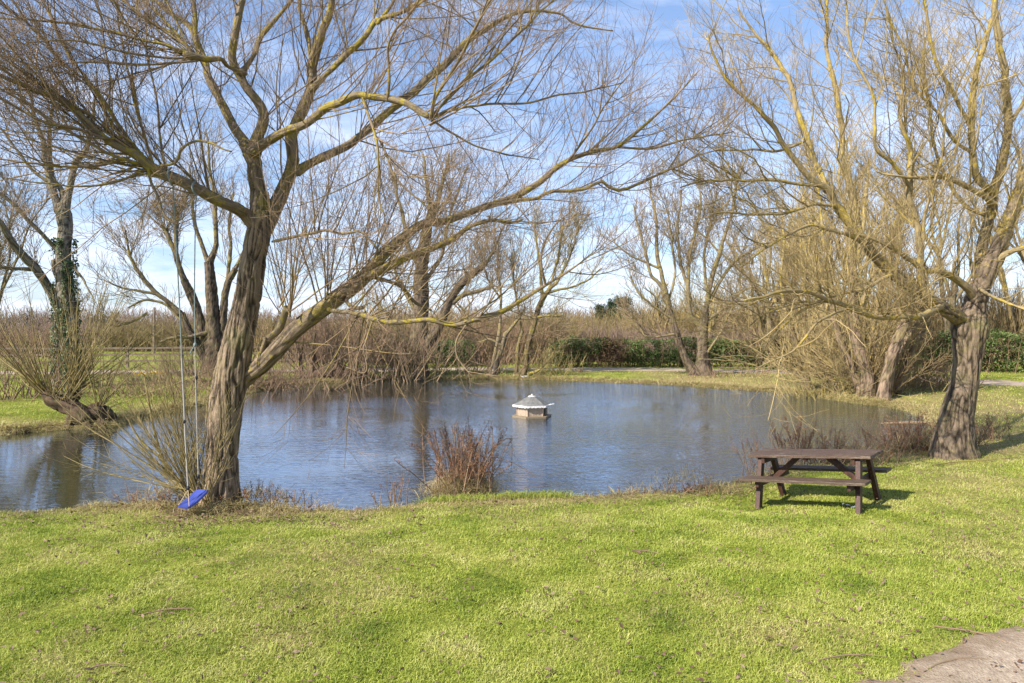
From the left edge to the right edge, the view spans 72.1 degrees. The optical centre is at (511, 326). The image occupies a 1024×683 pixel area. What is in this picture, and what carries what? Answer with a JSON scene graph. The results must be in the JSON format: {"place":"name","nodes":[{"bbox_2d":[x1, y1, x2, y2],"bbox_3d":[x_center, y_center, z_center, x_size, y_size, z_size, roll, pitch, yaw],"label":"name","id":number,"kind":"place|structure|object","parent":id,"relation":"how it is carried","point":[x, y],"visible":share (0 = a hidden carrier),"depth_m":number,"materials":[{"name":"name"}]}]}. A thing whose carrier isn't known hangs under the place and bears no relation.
{"place":"outdoors","nodes":[
{"label":"outdoors","id":0,"kind":"place"},
{"bbox_2d":[0,379,928,511],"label":"pond water","id":1,"kind":"structure","parent":0,"point":[585,437],"depth_m":16.46,"materials":[{"name":"blue liquid"}]},
{"bbox_2d":[369,472,409,508],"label":"dock plant","id":2,"kind":"object","parent":1,"relation":"on","point":[394,493],"visible":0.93,"depth_m":10.15,"materials":[{"name":"brown plant"}]},
{"bbox_2d":[390,492,505,504],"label":"grass tussock","id":3,"kind":"object","parent":1,"relation":"on","point":[450,498],"depth_m":10.20,"materials":[{"name":"green plant"}]},
{"bbox_2d":[394,411,535,498],"bbox_3d":[-0.887,2.151,11.088,2.185,1.602,1.657,0,0,-30],"label":"sedge clump","id":4,"kind":"object","parent":1,"relation":"in","point":[460,476],"visible":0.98,"depth_m":10.94,"materials":[{"name":"brown plant"}]},
{"bbox_2d":[466,490,557,499],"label":"grass tussock","id":5,"kind":"object","parent":1,"relation":"on","point":[498,494],"depth_m":10.42,"materials":[{"name":"plant"}]},
{"bbox_2d":[512,394,551,418],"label":"duck house","id":6,"kind":"structure","parent":1,"relation":"on","point":[524,410],"depth_m":20.26,"materials":[{"name":"grey wood"}]},
{"bbox_2d":[491,488,591,499],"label":"grass tussock","id":7,"kind":"object","parent":1,"relation":"on","point":[551,493],"depth_m":10.43,"materials":[{"name":"plant"}]},
{"bbox_2d":[592,464,755,494],"bbox_3d":[2.692,2.368,11.056,2.962,0.621,1.068,0,0,0],"label":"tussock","id":8,"kind":"object","parent":1,"relation":"on","point":[690,487],"visible":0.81,"depth_m":11.02,"materials":[{"name":"brown plant"}]},
{"bbox_2d":[730,424,783,476],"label":"dock plant","id":9,"kind":"object","parent":1,"relation":"on","point":[755,448],"visible":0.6,"depth_m":12.41,"materials":[{"name":"brown plant"}]},
{"bbox_2d":[749,412,827,464],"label":"dock plant","id":10,"kind":"object","parent":1,"relation":"on","point":[798,426],"visible":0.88,"depth_m":13.28,"materials":[{"name":"brown plant"}]},
{"bbox_2d":[800,419,853,464],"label":"dock plant","id":11,"kind":"object","parent":1,"relation":"on","point":[834,440],"visible":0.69,"depth_m":13.20,"materials":[{"name":"brown plant"}]},
{"bbox_2d":[798,436,919,465],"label":"dock plant","id":12,"kind":"object","parent":1,"relation":"on","point":[885,452],"visible":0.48,"depth_m":13.03,"materials":[{"name":"brown plant"}]},
{"bbox_2d":[852,410,875,446],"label":"dock plant","id":13,"kind":"object","parent":1,"relation":"on","point":[863,429],"visible":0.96,"depth_m":14.34,"materials":[{"name":"brown plant"}]},
{"bbox_2d":[817,411,992,456],"bbox_3d":[7.852,2.165,14.182,3.485,1.023,2.113,0,0,-11],"label":"dock plant","id":14,"kind":"object","parent":1,"relation":"on","point":[908,437],"visible":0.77,"depth_m":14.27,"materials":[{"name":"brown plant"}]},
{"bbox_2d":[881,415,930,424],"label":"fallen branch","id":15,"kind":"object","parent":1,"relation":"in","point":[902,422],"visible":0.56,"depth_m":18.89,"materials":[{"name":"brown wood"}]},
{"bbox_2d":[887,420,998,453],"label":"dock plant","id":16,"kind":"object","parent":1,"relation":"on","point":[979,441],"visible":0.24,"depth_m":14.32,"materials":[{"name":"brown plant"}]},
{"bbox_2d":[0,327,1023,682],"bbox_3d":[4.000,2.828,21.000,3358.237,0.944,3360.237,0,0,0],"label":"ground","id":17,"kind":"structure","parent":0,"point":[510,623],"depth_m":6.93,"materials":[{"name":"green plant"}]},
{"bbox_2d":[0,143,67,300],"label":"tree","id":18,"kind":"object","parent":17,"relation":"on","point":[8,258],"visible":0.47,"depth_m":30.87,"materials":[{"name":"brown plant"}]},
{"bbox_2d":[0,315,81,401],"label":"waterside bush","id":19,"kind":"object","parent":17,"relation":"on","point":[23,387],"visible":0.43,"depth_m":23.14,"materials":[{"name":"brown plant"}]},
{"bbox_2d":[0,327,93,356],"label":"hedgerow","id":20,"kind":"object","parent":17,"relation":"on","point":[2,340],"visible":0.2,"depth_m":54.56,"materials":[{"name":"brown plant"}]},
{"bbox_2d":[0,28,170,388],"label":"ivy clad tree","id":21,"kind":"object","parent":17,"relation":"on","point":[61,243],"visible":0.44,"depth_m":27.21,"materials":[{"name":"brown plant"}]},
{"bbox_2d":[89,663,123,668],"bbox_3d":[-2.822,2.359,4.921,0.230,0.050,0.080,0,0,0],"label":"fallen stick","id":22,"kind":"object","parent":17,"relation":"on","point":[106,664],"visible":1,"depth_m":4.93,"materials":[{"name":"brown wood"}]},
{"bbox_2d":[0,248,213,428],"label":"pollard stump","id":23,"kind":"object","parent":17,"relation":"on","point":[75,375],"visible":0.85,"depth_m":18.69,"materials":[{"name":"brown plant"}]},
{"bbox_2d":[1,359,280,402],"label":"waterside bush","id":24,"kind":"object","parent":17,"relation":"on","point":[160,390],"visible":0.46,"depth_m":24.50,"materials":[{"name":"brown plant"}]},
{"bbox_2d":[25,308,261,508],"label":"sucker shoots","id":25,"kind":"object","parent":17,"relation":"on","point":[168,469],"visible":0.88,"depth_m":9.84,"materials":[{"name":"brown plant"}]},
{"bbox_2d":[98,315,197,351],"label":"rounded bush","id":26,"kind":"object","parent":17,"relation":"on","point":[144,326],"visible":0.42,"depth_m":66.63,"materials":[{"name":"brown plant"}]},
{"bbox_2d":[101,475,197,507],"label":"dock plant","id":27,"kind":"object","parent":17,"relation":"on","point":[158,493],"visible":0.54,"depth_m":10.06,"materials":[{"name":"brown plant"}]},
{"bbox_2d":[119,491,180,511],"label":"grass tussock","id":28,"kind":"object","parent":17,"relation":"on","point":[149,505],"depth_m":9.78,"materials":[{"name":"brown plant"}]},
{"bbox_2d":[150,307,157,352],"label":"telegraph pole","id":29,"kind":"object","parent":17,"relation":"on","point":[154,313],"visible":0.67,"depth_m":61.91,"materials":[{"name":"wood"}]},
{"bbox_2d":[137,607,195,615],"bbox_3d":[-2.857,2.374,5.845,0.447,0.040,0.060,0,0,-20],"label":"fallen stick","id":30,"kind":"object","parent":17,"relation":"on","point":[166,609],"visible":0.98,"depth_m":5.85,"materials":[{"name":"brown wood"}]},
{"bbox_2d":[73,104,272,376],"bbox_3d":[-16.320,-4.226,34.067,8.684,13.607,5.066,0,0,-26],"label":"multi stemmed tree","id":31,"kind":"object","parent":17,"relation":"on","point":[216,319],"visible":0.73,"depth_m":33.76,"materials":[{"name":"brown plant"}]},
{"bbox_2d":[131,337,216,375],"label":"waterside bush","id":32,"kind":"object","parent":17,"relation":"on","point":[188,356],"visible":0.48,"depth_m":33.77,"materials":[{"name":"brown plant"}]},
{"bbox_2d":[0,316,390,344],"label":"hedgerow","id":33,"kind":"object","parent":17,"relation":"on","point":[48,326],"visible":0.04,"depth_m":91.29,"materials":[{"name":"plant"}]},
{"bbox_2d":[165,495,251,517],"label":"grass tussock","id":34,"kind":"object","parent":17,"relation":"on","point":[204,510],"depth_m":9.45,"materials":[{"name":"brown plant"}]},
{"bbox_2d":[0,344,430,367],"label":"post and rail fence","id":35,"kind":"object","parent":17,"relation":"on","point":[127,359],"visible":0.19,"depth_m":39.98,"materials":[{"name":"brown wood"}]},
{"bbox_2d":[147,317,319,363],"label":"background bush","id":36,"kind":"object","parent":17,"relation":"on","point":[257,339],"visible":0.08,"depth_m":45.67,"materials":[{"name":"brown plant"}]},
{"bbox_2d":[204,496,267,511],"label":"grass tussock","id":37,"kind":"object","parent":17,"relation":"on","point":[233,506],"depth_m":9.76,"materials":[{"name":"brown plant"}]},
{"bbox_2d":[118,345,387,391],"bbox_3d":[-10.676,1.645,28.897,10.820,2.084,6.809,0,0,0],"label":"waterside bush","id":38,"kind":"object","parent":17,"relation":"on","point":[278,372],"visible":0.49,"depth_m":29.47,"materials":[{"name":"brown plant"}]},
{"bbox_2d":[186,478,340,510],"bbox_3d":[-3.806,2.427,10.146,3.019,0.503,1.134,0,0,0],"label":"dock plant","id":39,"kind":"object","parent":17,"relation":"on","point":[261,494],"visible":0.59,"depth_m":10.17,"materials":[{"name":"brown plant"}]},
{"bbox_2d":[245,497,309,511],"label":"grass tussock","id":40,"kind":"object","parent":17,"relation":"on","point":[275,506],"depth_m":9.77,"materials":[{"name":"brown plant"}]},
{"bbox_2d":[257,305,413,362],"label":"background bush","id":41,"kind":"object","parent":17,"relation":"on","point":[306,335],"visible":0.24,"depth_m":46.39,"materials":[{"name":"brown plant"}]},
{"bbox_2d":[181,308,531,349],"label":"hedgerow","id":42,"kind":"object","parent":17,"relation":"on","point":[469,317],"depth_m":69.37,"materials":[{"name":"brown plant"}]},
{"bbox_2d":[251,298,464,383],"bbox_3d":[-7.917,0.732,34.125,11.474,4.590,5.141,0,0,0],"label":"waterside bush","id":43,"kind":"object","parent":17,"relation":"on","point":[316,355],"visible":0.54,"depth_m":33.54,"materials":[{"name":"brown plant"}]},
{"bbox_2d":[304,314,429,362],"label":"background bush","id":44,"kind":"object","parent":17,"relation":"on","point":[357,335],"visible":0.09,"depth_m":45.84,"materials":[{"name":"brown plant"}]},
{"bbox_2d":[358,289,406,335],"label":"tree","id":45,"kind":"object","parent":17,"relation":"on","point":[376,307],"visible":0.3,"depth_m":51.71,"materials":[{"name":"brown plant"}]},
{"bbox_2d":[0,0,817,507],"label":"willow tree","id":46,"kind":"object","parent":17,"relation":"on","point":[262,216],"visible":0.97,"depth_m":9.30,"materials":[{"name":"brown plant"}]},
{"bbox_2d":[167,168,208,508],"bbox_3d":[-4.300,0.145,9.333,0.288,4.504,0.534,0,0,39],"label":"rope swing","id":47,"kind":"object","parent":46,"relation":"hanging from","point":[196,496],"visible":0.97,"depth_m":9.35,"materials":[{"name":"blue plastic"}]},
{"bbox_2d":[352,309,473,380],"bbox_3d":[-4.625,0.769,35.050,5.605,3.840,5.626,0,0,0],"label":"waterside bush","id":48,"kind":"object","parent":17,"relation":"on","point":[434,367],"visible":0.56,"depth_m":34.12,"materials":[{"name":"brown plant"}]},
{"bbox_2d":[283,319,546,361],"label":"thicket","id":49,"kind":"object","parent":17,"relation":"on","point":[407,328],"visible":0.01,"depth_m":49.64,"materials":[{"name":"brown plant"}]},
{"bbox_2d":[331,296,519,363],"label":"background bush","id":50,"kind":"object","parent":17,"relation":"on","point":[443,329],"visible":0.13,"depth_m":45.67,"materials":[{"name":"brown plant"}]},
{"bbox_2d":[347,124,540,380],"bbox_3d":[-3.180,-3.078,35.224,9.897,14.428,5.406,0,0,0],"label":"bare tree","id":51,"kind":"object","parent":17,"relation":"on","point":[448,303],"visible":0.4,"depth_m":34.73,"materials":[{"name":"brown plant"}]},
{"bbox_2d":[433,339,483,366],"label":"hedge","id":52,"kind":"object","parent":17,"relation":"on","point":[452,359],"visible":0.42,"depth_m":41.53,"materials":[{"name":"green plant"}]},
{"bbox_2d":[428,278,497,334],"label":"tree","id":53,"kind":"object","parent":17,"relation":"on","point":[460,311],"visible":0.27,"depth_m":54.61,"materials":[{"name":"brown plant"}]},
{"bbox_2d":[0,373,939,516],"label":"bank grass","id":54,"kind":"structure","parent":17,"relation":"on","point":[45,427],"depth_m":21.81,"materials":[{"name":"green plant"}]},
{"bbox_2d":[428,336,536,376],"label":"waterside bush","id":55,"kind":"object","parent":17,"relation":"on","point":[476,359],"visible":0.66,"depth_m":36.03,"materials":[{"name":"brown plant"}]},
{"bbox_2d":[447,242,544,376],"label":"bare tree","id":56,"kind":"object","parent":17,"relation":"on","point":[502,345],"visible":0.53,"depth_m":35.42,"materials":[{"name":"brown plant"}]},
{"bbox_2d":[0,301,996,330],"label":"woodland","id":57,"kind":"object","parent":17,"relation":"on","point":[132,314],"visible":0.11,"depth_m":261.67,"materials":[{"name":"plant"}]},
{"bbox_2d":[428,307,581,364],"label":"background bush","id":58,"kind":"object","parent":17,"relation":"on","point":[510,340],"visible":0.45,"depth_m":44.60,"materials":[{"name":"brown plant"}]},
{"bbox_2d":[0,458,1023,682],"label":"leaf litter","id":59,"kind":"object","parent":17,"relation":"on","point":[500,623],"visible":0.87,"depth_m":7.24,"materials":[{"name":"brown plant"}]},
{"bbox_2d":[496,343,586,376],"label":"waterside bush","id":60,"kind":"object","parent":17,"relation":"on","point":[547,368],"visible":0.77,"depth_m":35.44,"materials":[{"name":"brown plant"}]},
{"bbox_2d":[499,193,615,376],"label":"slender twin tree","id":61,"kind":"object","parent":17,"relation":"on","point":[565,263],"visible":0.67,"depth_m":35.42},
{"bbox_2d":[486,301,638,363],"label":"background bush","id":62,"kind":"object","parent":17,"relation":"on","point":[540,324],"visible":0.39,"depth_m":46.29,"materials":[{"name":"brown plant"}]},
{"bbox_2d":[525,311,638,336],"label":"background bush","id":63,"kind":"object","parent":17,"relation":"on","point":[591,322],"visible":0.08,"depth_m":55.83,"materials":[{"name":"brown plant"}]},
{"bbox_2d":[592,302,606,322],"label":"evergreen tree","id":64,"kind":"object","parent":17,"relation":"on","point":[599,307],"visible":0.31,"depth_m":77.77,"materials":[{"name":"green plant"}]},
{"bbox_2d":[604,298,616,318],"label":"evergreen tree","id":65,"kind":"object","parent":17,"relation":"on","point":[609,304],"visible":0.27,"depth_m":83.75,"materials":[{"name":"green plant"}]},
{"bbox_2d":[609,293,634,323],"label":"evergreen tree","id":66,"kind":"object","parent":17,"relation":"on","point":[614,304],"visible":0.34,"depth_m":79.69,"materials":[{"name":"green plant"}]},
{"bbox_2d":[508,301,753,345],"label":"scrub bank","id":67,"kind":"structure","parent":17,"relation":"on","point":[643,316],"depth_m":64.73,"materials":[{"name":"brown plant"}]},
{"bbox_2d":[487,314,810,362],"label":"thicket","id":68,"kind":"object","parent":17,"relation":"on","point":[616,332],"visible":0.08,"depth_m":47.32,"materials":[{"name":"brown plant"}]},
{"bbox_2d":[548,335,768,367],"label":"hedge","id":69,"kind":"object","parent":17,"relation":"on","point":[605,351],"visible":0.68,"depth_m":41.18,"materials":[{"name":"green plant"}]},
{"bbox_2d":[639,273,681,350],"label":"tree","id":70,"kind":"object","parent":17,"relation":"on","point":[657,299],"visible":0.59,"depth_m":49.65,"materials":[{"name":"brown plant"}]},
{"bbox_2d":[594,283,761,353],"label":"background bush","id":71,"kind":"object","parent":17,"relation":"on","point":[678,314],"visible":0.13,"depth_m":53.40,"materials":[{"name":"brown plant"}]},
{"bbox_2d":[580,143,780,375],"bbox_3d":[8.557,-3.129,34.679,10.367,11.726,4.071,0,0,-11],"label":"spreading bare tree","id":72,"kind":"object","parent":17,"relation":"on","point":[687,362],"visible":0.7,"depth_m":34.47,"materials":[{"name":"brown plant"}]},
{"bbox_2d":[670,269,723,337],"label":"tree","id":73,"kind":"object","parent":17,"relation":"on","point":[713,323],"visible":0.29,"depth_m":47.08,"materials":[{"name":"brown plant"}]},
{"bbox_2d":[697,481,752,495],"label":"grass tussock","id":74,"kind":"object","parent":17,"relation":"on","point":[724,489],"depth_m":10.97,"materials":[{"name":"plant"}]},
{"bbox_2d":[655,362,816,378],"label":"waterside bush","id":75,"kind":"object","parent":17,"relation":"on","point":[726,374],"visible":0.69,"depth_m":33.08,"materials":[{"name":"brown plant"}]},
{"bbox_2d":[707,211,807,361],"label":"tree","id":76,"kind":"object","parent":17,"relation":"on","point":[766,304],"visible":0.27,"depth_m":45.75,"materials":[{"name":"brown plant"}]},
{"bbox_2d":[680,168,837,327],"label":"tree","id":77,"kind":"object","parent":17,"relation":"on","point":[769,259],"visible":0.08,"depth_m":51.65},
{"bbox_2d":[674,279,846,344],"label":"background bush","id":78,"kind":"object","parent":17,"relation":"on","point":[745,321],"visible":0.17,"depth_m":49.10,"materials":[{"name":"brown plant"}]},
{"bbox_2d":[726,172,870,392],"bbox_3d":[11.714,-1.579,27.861,5.565,9.519,5.540,0,0,0],"label":"leaning willow","id":79,"kind":"object","parent":17,"relation":"on","point":[793,340],"visible":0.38,"depth_m":27.78,"materials":[{"name":"brown plant"}]},
{"bbox_2d":[716,149,889,334],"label":"tree","id":80,"kind":"object","parent":17,"relation":"on","point":[757,200],"visible":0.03,"depth_m":54.23,"materials":[{"name":"brown plant"}]},
{"bbox_2d":[739,448,891,514],"bbox_3d":[4.272,2.166,9.909,1.673,0.785,1.348,-8,-5,41],"label":"picnic table","id":81,"kind":"object","parent":17,"relation":"on","point":[858,481],"visible":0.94,"depth_m":9.74,"materials":[{"name":"brown wood"}]},
{"bbox_2d":[619,0,1023,459],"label":"willow tree","id":82,"kind":"object","parent":17,"relation":"on","point":[955,427],"visible":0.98,"depth_m":12.57,"materials":[{"name":"brown plant"}]},
{"bbox_2d":[763,334,888,367],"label":"hedge","id":83,"kind":"object","parent":17,"relation":"on","point":[778,346],"visible":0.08,"depth_m":40.53,"materials":[{"name":"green plant"}]},
{"bbox_2d":[709,134,945,375],"bbox_3d":[14.940,-3.477,32.964,9.658,12.174,7.846,0,0,-34],"label":"tree","id":84,"kind":"object","parent":17,"relation":"on","point":[831,237],"visible":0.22,"depth_m":33.31,"materials":[{"name":"brown plant"}]},
{"bbox_2d":[749,85,953,370],"bbox_3d":[17.430,-5.268,37.394,10.223,15.733,5.710,0,0,0],"label":"tree","id":85,"kind":"object","parent":17,"relation":"on","point":[876,225],"visible":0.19,"depth_m":36.85,"materials":[{"name":"brown plant"}]},
{"bbox_2d":[819,653,885,660],"bbox_3d":[2.420,2.367,5.030,0.508,0.082,0.067,0,0,-5],"label":"fallen stick","id":86,"kind":"object","parent":17,"relation":"on","point":[865,654],"visible":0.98,"depth_m":5.04,"materials":[{"name":"brown wood"}]},
{"bbox_2d":[756,99,985,402],"bbox_3d":[12.204,-2.312,24.988,6.456,11.411,6.161,0,0,11],"label":"coppiced willow","id":87,"kind":"object","parent":17,"relation":"on","point":[861,355],"visible":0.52,"depth_m":24.98,"materials":[{"name":"brown plant"}]},
{"bbox_2d":[760,353,983,401],"bbox_3d":[12.904,1.710,26.392,6.654,1.950,5.367,0,0,-23],"label":"waterside bush","id":88,"kind":"object","parent":17,"relation":"on","point":[849,389],"visible":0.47,"depth_m":25.78,"materials":[{"name":"brown plant"}]},
{"bbox_2d":[792,137,965,331],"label":"tree","id":89,"kind":"object","parent":17,"relation":"on","point":[878,219],"visible":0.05,"depth_m":44.43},
{"bbox_2d":[753,266,1023,364],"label":"thicket","id":90,"kind":"object","parent":17,"relation":"on","point":[998,316],"visible":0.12,"depth_m":44.18,"materials":[{"name":"brown plant"}]},
{"bbox_2d":[821,165,1000,400],"bbox_3d":[13.921,-0.571,25.432,7.611,10.178,4.518,0,0,-33],"label":"leaning willow","id":91,"kind":"object","parent":17,"relation":"on","point":[887,384],"visible":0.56,"depth_m":24.31,"materials":[{"name":"brown plant"}]},
{"bbox_2d":[837,124,1023,363],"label":"tree","id":92,"kind":"object","parent":17,"relation":"on","point":[954,298],"visible":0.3,"depth_m":42.70,"materials":[{"name":"brown plant"}]},
{"bbox_2d":[895,356,990,390],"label":"waterside bush","id":93,"kind":"object","parent":17,"relation":"on","point":[937,382],"visible":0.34,"depth_m":27.26,"materials":[{"name":"brown plant"}]},
{"bbox_2d":[904,327,1023,372],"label":"hedge","id":94,"kind":"object","parent":17,"relation":"on","point":[1015,343],"visible":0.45,"depth_m":36.92,"materials":[{"name":"green plant"}]},
{"bbox_2d":[918,138,1023,364],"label":"tree","id":95,"kind":"object","parent":17,"relation":"on","point":[1009,309],"visible":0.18,"depth_m":43.14,"materials":[{"name":"brown plant"}]},
{"bbox_2d":[932,454,1015,465],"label":"fallen branch","id":96,"kind":"object","parent":17,"relation":"on","point":[974,460],"visible":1,"depth_m":12.56,"materials":[{"name":"brown wood"}]},
{"bbox_2d":[933,413,1018,441],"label":"dock plant","id":97,"kind":"object","parent":17,"relation":"on","point":[992,432],"visible":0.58,"depth_m":15.34,"materials":[{"name":"brown plant"}]},
{"bbox_2d":[956,164,1023,277],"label":"tree","id":98,"kind":"object","parent":17,"relation":"on","point":[1019,253],"visible":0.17,"depth_m":45.15,"materials":[{"name":"brown plant"}]},
{"bbox_2d":[0,0,1023,326],"label":"sky","id":99,"kind":"structure","parent":0,"point":[160,269],"materials":[{"name":"blue"}]},
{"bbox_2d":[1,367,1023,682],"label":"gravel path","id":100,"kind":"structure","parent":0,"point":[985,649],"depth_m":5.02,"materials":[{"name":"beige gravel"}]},
{"bbox_2d":[928,652,985,668],"bbox_3d":[3.150,2.376,4.964,0.607,0.103,0.061,0,0,-17],"label":"fallen stick","id":101,"kind":"object","parent":100,"relation":"on","point":[954,659],"visible":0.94,"depth_m":4.97,"materials":[{"name":"brown wood"}]},
{"bbox_2d":[932,625,1018,647],"bbox_3d":[3.540,2.368,5.381,0.556,0.057,0.085,0,0,37],"label":"fallen stick","id":102,"kind":"object","parent":100,"relation":"on","point":[966,630],"visible":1,"depth_m":5.43,"materials":[{"name":"brown wood"}]}
]}

